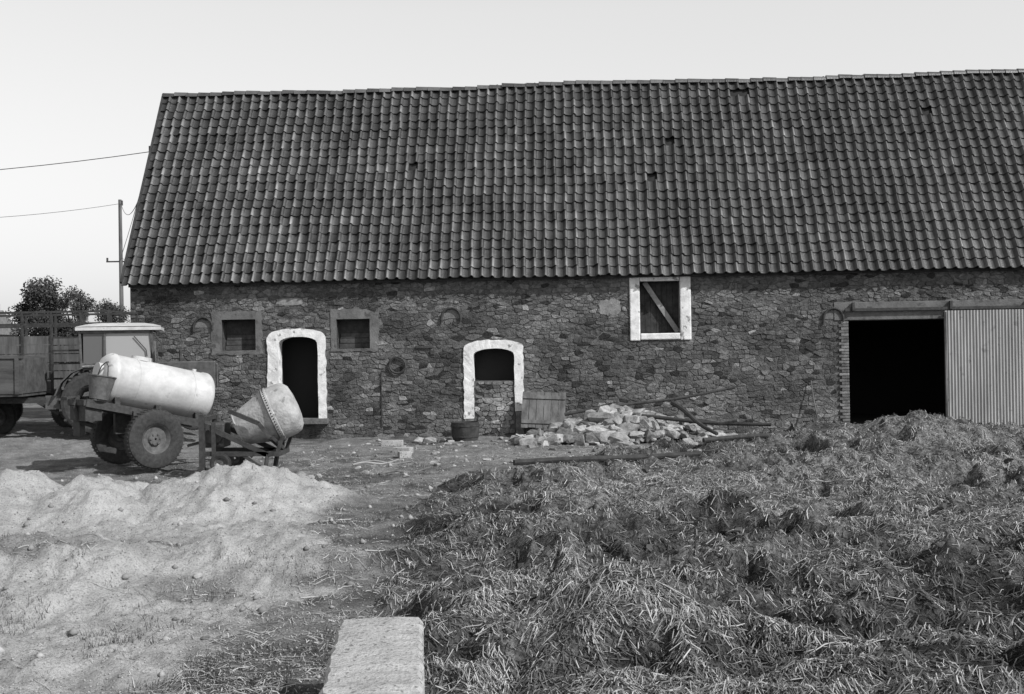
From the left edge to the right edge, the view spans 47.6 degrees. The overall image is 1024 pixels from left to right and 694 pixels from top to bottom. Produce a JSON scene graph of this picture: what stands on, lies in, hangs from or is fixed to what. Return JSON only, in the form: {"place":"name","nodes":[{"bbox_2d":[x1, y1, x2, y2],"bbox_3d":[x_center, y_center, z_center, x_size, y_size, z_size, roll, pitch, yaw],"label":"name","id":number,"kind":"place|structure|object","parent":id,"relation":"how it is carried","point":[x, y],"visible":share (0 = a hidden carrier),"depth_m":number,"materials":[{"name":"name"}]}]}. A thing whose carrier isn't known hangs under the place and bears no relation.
{"place":"outdoors","nodes":[
{"label":"outdoors","id":0,"kind":"place"},
{"bbox_2d":[0,387,1023,693],"bbox_3d":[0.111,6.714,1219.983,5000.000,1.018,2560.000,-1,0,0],"label":"ground","id":1,"kind":"structure","parent":0,"point":[100,503],"depth_m":10.96,"materials":[{"name":"grey soil"}]},
{"bbox_2d":[0,335,15,354],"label":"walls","id":2,"kind":"structure","parent":1,"relation":"on","point":[7,336],"depth_m":101.27,"materials":[{"name":"grey"}]},
{"bbox_2d":[0,310,17,334],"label":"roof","id":3,"kind":"structure","parent":2,"relation":"on","point":[5,331],"depth_m":100.28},
{"bbox_2d":[0,355,59,433],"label":"tipping trailer","id":4,"kind":"object","parent":1,"relation":"on","point":[21,377],"visible":0.98,"depth_m":24.80,"materials":[{"name":"metal"}]},
{"bbox_2d":[5,275,71,370],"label":"broadleaf tree","id":5,"kind":"object","parent":1,"relation":"on","point":[45,295],"visible":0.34,"depth_m":84.46,"materials":[{"name":"grey plant"}]},
{"bbox_2d":[0,345,79,379],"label":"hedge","id":6,"kind":"object","parent":1,"relation":"on","point":[53,353],"visible":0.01,"depth_m":71.48,"materials":[{"name":"black plant"}]},
{"bbox_2d":[0,310,137,427],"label":"livestock rack trailer","id":7,"kind":"object","parent":1,"relation":"on","point":[25,345],"visible":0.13,"depth_m":27.05,"materials":[{"name":"grey wood"}]},
{"bbox_2d":[48,285,96,345],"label":"broadleaf tree","id":8,"kind":"object","parent":1,"relation":"on","point":[78,302],"visible":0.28,"depth_m":83.47,"materials":[{"name":"grey plant"}]},
{"bbox_2d":[88,298,130,322],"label":"broadleaf tree","id":9,"kind":"object","parent":1,"relation":"on","point":[107,305],"visible":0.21,"depth_m":44.98,"materials":[{"name":"grey plant"}]},
{"bbox_2d":[106,199,123,322],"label":"utility pole","id":10,"kind":"object","parent":1,"relation":"on","point":[121,293],"visible":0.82,"depth_m":59.94,"materials":[{"name":"grey wood"}]},
{"bbox_2d":[7,204,115,216],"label":"overhead wire","id":11,"kind":"object","parent":10,"relation":"attached to","point":[61,211],"visible":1,"depth_m":56.60,"materials":[{"name":"metal"}]},
{"bbox_2d":[45,323,217,433],"bbox_3d":[-8.488,0.671,26.173,3.603,2.427,2.020,-1,0,-14],"label":"tractor","id":12,"kind":"object","parent":1,"relation":"on","point":[98,342],"visible":0.27,"depth_m":25.41,"materials":[{"name":"metal"}]},
{"bbox_2d":[61,353,253,468],"bbox_3d":[-6.524,1.164,21.968,3.623,2.131,1.750,-1,0,-42],"label":"water tank trailer","id":13,"kind":"object","parent":1,"relation":"on","point":[147,407],"visible":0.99,"depth_m":21.15,"materials":[{"name":"metal"}]},
{"bbox_2d":[0,544,326,693],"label":"weeds","id":14,"kind":"object","parent":1,"relation":"on","point":[89,635],"visible":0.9,"depth_m":9.08,"materials":[{"name":"grey plant"}]},
{"bbox_2d":[187,383,303,471],"bbox_3d":[-4.680,1.448,20.491,2.006,1.598,1.199,-1,0,0],"label":"concrete mixer","id":15,"kind":"object","parent":1,"relation":"on","point":[272,414],"visible":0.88,"depth_m":20.10,"materials":[{"name":"metal"}]},
{"bbox_2d":[0,428,650,693],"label":"gravel","id":16,"kind":"structure","parent":1,"relation":"on","point":[73,631],"depth_m":10.31,"materials":[{"name":"grey gravel"}]},
{"bbox_2d":[0,433,743,693],"bbox_3d":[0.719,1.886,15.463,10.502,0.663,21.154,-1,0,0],"label":"straw litter","id":17,"kind":"object","parent":1,"relation":"on","point":[246,667],"visible":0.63,"depth_m":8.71,"materials":[{"name":"grey plant"}]},
{"bbox_2d":[319,617,424,693],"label":"concrete wall","id":18,"kind":"structure","parent":1,"relation":"on","point":[383,655],"depth_m":6.11,"materials":[{"name":"grey concrete"}]},
{"bbox_2d":[352,459,398,465],"bbox_3d":[-2.567,2.183,21.893,1.006,0.090,0.040,-1,0,-37],"label":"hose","id":19,"kind":"object","parent":1,"relation":"on","point":[373,462],"visible":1,"depth_m":21.82,"materials":[{"name":"grey rubber"}]},
{"bbox_2d":[362,460,412,464],"bbox_3d":[-2.364,2.191,22.045,1.051,0.093,0.044,-1,0,16],"label":"plank","id":20,"kind":"object","parent":1,"relation":"on","point":[379,461],"visible":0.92,"depth_m":22.03,"materials":[{"name":"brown wood"}]},
{"bbox_2d":[381,440,402,445],"bbox_3d":[-2.714,2.185,26.291,0.500,0.140,0.220,-1,0,-3],"label":"concrete block","id":21,"kind":"object","parent":1,"relation":"on","point":[391,442],"depth_m":26.18,"materials":[{"name":"grey concrete"}]},
{"bbox_2d":[392,447,412,452],"bbox_3d":[-2.314,2.194,24.591,0.400,0.140,0.220,-1,0,17],"label":"concrete block","id":22,"kind":"object","parent":1,"relation":"on","point":[395,449],"depth_m":24.51,"materials":[{"name":"grey concrete"}]},
{"bbox_2d":[397,451,411,457],"bbox_3d":[-2.164,2.173,23.391,0.250,0.140,0.220,-1,0,-17],"label":"concrete block","id":23,"kind":"object","parent":1,"relation":"on","point":[404,454],"depth_m":23.30,"materials":[{"name":"grey concrete"}]},
{"bbox_2d":[378,466,430,475],"bbox_3d":[-1.862,2.176,20.339,0.044,0.105,1.365,-1,0,36],"label":"plank","id":24,"kind":"object","parent":1,"relation":"on","point":[385,472],"visible":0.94,"depth_m":20.17,"materials":[{"name":"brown wood"}]},
{"bbox_2d":[451,421,479,440],"bbox_3d":[-1.117,2.019,27.742,0.700,0.460,0.700,-1,0,0],"label":"wooden tub","id":25,"kind":"object","parent":1,"relation":"on","point":[465,430],"visible":0.99,"depth_m":27.47,"materials":[{"name":"grey wood"}]},
{"bbox_2d":[2,423,1015,659],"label":"scattered stones","id":26,"kind":"object","parent":1,"relation":"on","point":[428,440],"visible":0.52,"depth_m":22.91,"materials":[{"name":"grey stone"}]},
{"bbox_2d":[119,68,1023,439],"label":"stone barn","id":27,"kind":"structure","parent":1,"relation":"on","point":[395,262],"depth_m":29.40,"materials":[{"name":"stone"}]},
{"bbox_2d":[225,320,255,350],"bbox_3d":[-6.896,-0.305,29.663,0.870,0.780,0.030,-1,0,3],"label":"window","id":28,"kind":"structure","parent":27,"relation":"in","point":[232,327],"depth_m":29.65,"materials":[{"name":"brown wood"}]},
{"bbox_2d":[339,319,369,348],"bbox_3d":[-3.980,-0.333,29.511,0.850,0.740,0.030,-1,0,3],"label":"window","id":29,"kind":"structure","parent":27,"relation":"in","point":[348,325],"depth_m":29.50,"materials":[{"name":"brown wood"}]},
{"bbox_2d":[282,337,514,416],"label":"dark doors","id":30,"kind":"structure","parent":27,"relation":"in","point":[300,354],"depth_m":30.15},
{"bbox_2d":[944,309,1023,425],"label":"sliding door","id":31,"kind":"structure","parent":27,"relation":"in","point":[985,360],"depth_m":28.25,"materials":[{"name":"grey metal"}]},
{"bbox_2d":[513,451,700,465],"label":"wooden beam","id":32,"kind":"structure","parent":1,"relation":"on","point":[594,458],"depth_m":19.77,"materials":[{"name":"grey wood"}]},
{"bbox_2d":[509,403,737,448],"bbox_3d":[2.509,1.803,26.434,5.198,0.985,4.494,-1,0,0],"label":"rubble pile","id":33,"kind":"object","parent":1,"relation":"on","point":[601,426],"visible":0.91,"depth_m":26.10,"materials":[{"name":"grey stone"}]},
{"bbox_2d":[521,391,565,428],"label":"boards","id":34,"kind":"object","parent":33,"relation":"on","point":[549,406],"visible":0.84,"depth_m":28.52,"materials":[{"name":"grey wood"}]},
{"bbox_2d":[521,395,564,423],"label":"battens","id":35,"kind":"object","parent":34,"relation":"attached to","point":[541,397],"visible":0.82,"depth_m":28.59,"materials":[{"name":"grey wood"}]},
{"bbox_2d":[564,386,734,415],"bbox_3d":[3.245,1.267,27.201,4.082,0.621,0.080,-1,0,-6],"label":"wooden pole","id":36,"kind":"object","parent":33,"relation":"on","point":[643,402],"visible":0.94,"depth_m":27.18,"materials":[{"name":"grey wood"}]},
{"bbox_2d":[670,400,717,435],"bbox_3d":[3.982,1.543,25.351,0.120,0.723,1.393,-1,0,-37],"label":"wooden pole","id":37,"kind":"object","parent":33,"relation":"on","point":[685,411],"visible":1,"depth_m":25.34,"materials":[{"name":"grey wood"}]},
{"bbox_2d":[618,412,771,425],"bbox_3d":[3.824,1.615,26.037,3.982,0.281,0.100,-1,0,25],"label":"wooden pole","id":38,"kind":"object","parent":33,"relation":"on","point":[703,422],"visible":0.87,"depth_m":25.80,"materials":[{"name":"grey wood"}]},
{"bbox_2d":[689,418,738,424],"bbox_3d":[4.471,1.653,25.789,0.100,0.158,1.360,-1,0,-41],"label":"wooden pole","id":39,"kind":"object","parent":38,"relation":"on","point":[727,421],"visible":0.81,"depth_m":25.57,"materials":[{"name":"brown wood"}]},
{"bbox_2d":[362,409,1023,693],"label":"straw on manure","id":40,"kind":"object","parent":1,"relation":"on","point":[640,668],"visible":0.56,"depth_m":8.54,"materials":[{"name":"grey plant"}]},
{"bbox_2d":[414,442,1020,622],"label":"dung clods","id":41,"kind":"object","parent":1,"relation":"on","point":[941,506],"visible":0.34,"depth_m":11.30,"materials":[{"name":"soil"}]},
{"bbox_2d":[702,427,837,442],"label":"wooden beam","id":42,"kind":"structure","parent":1,"relation":"on","point":[733,437],"depth_m":21.69,"materials":[{"name":"grey wood"}]},
{"bbox_2d":[810,380,818,421],"bbox_3d":[7.397,1.458,28.314,0.040,1.284,0.464,-1,0,-11],"label":"wooden pole","id":43,"kind":"object","parent":1,"relation":"on","point":[814,402],"visible":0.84,"depth_m":28.34,"materials":[{"name":"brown wood"}]},
{"bbox_3d":[-34.017,-1.354,33.008,0.280,8.900,0.247,-1,0,0],"label":"utility pole","id":44,"kind":"object","parent":1,"relation":"on","visible":0},
{"bbox_2d":[0,152,146,169],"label":"overhead wire","id":45,"kind":"object","parent":44,"relation":"attached to","point":[73,161],"visible":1,"depth_m":31.66,"materials":[{"name":"metal"}]},
{"bbox_2d":[0,0,1023,336],"label":"sky","id":46,"kind":"structure","parent":0,"point":[80,80],"materials":[{"name":"white"}]},
{"bbox_3d":[-9.706,-4.629,31.127,0.328,1.669,1.028,-1,0,0],"label":"insulator bracket","id":47,"kind":"object","parent":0,"visible":0},
{"bbox_2d":[120,197,138,259],"bbox_3d":[-9.898,-3.762,30.533,0.014,3.108,2.015,-1,0,6],"label":"overhead wire","id":48,"kind":"object","parent":47,"relation":"attached to","point":[129,230],"visible":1,"depth_m":30.11,"materials":[{"name":"metal"}]}
]}

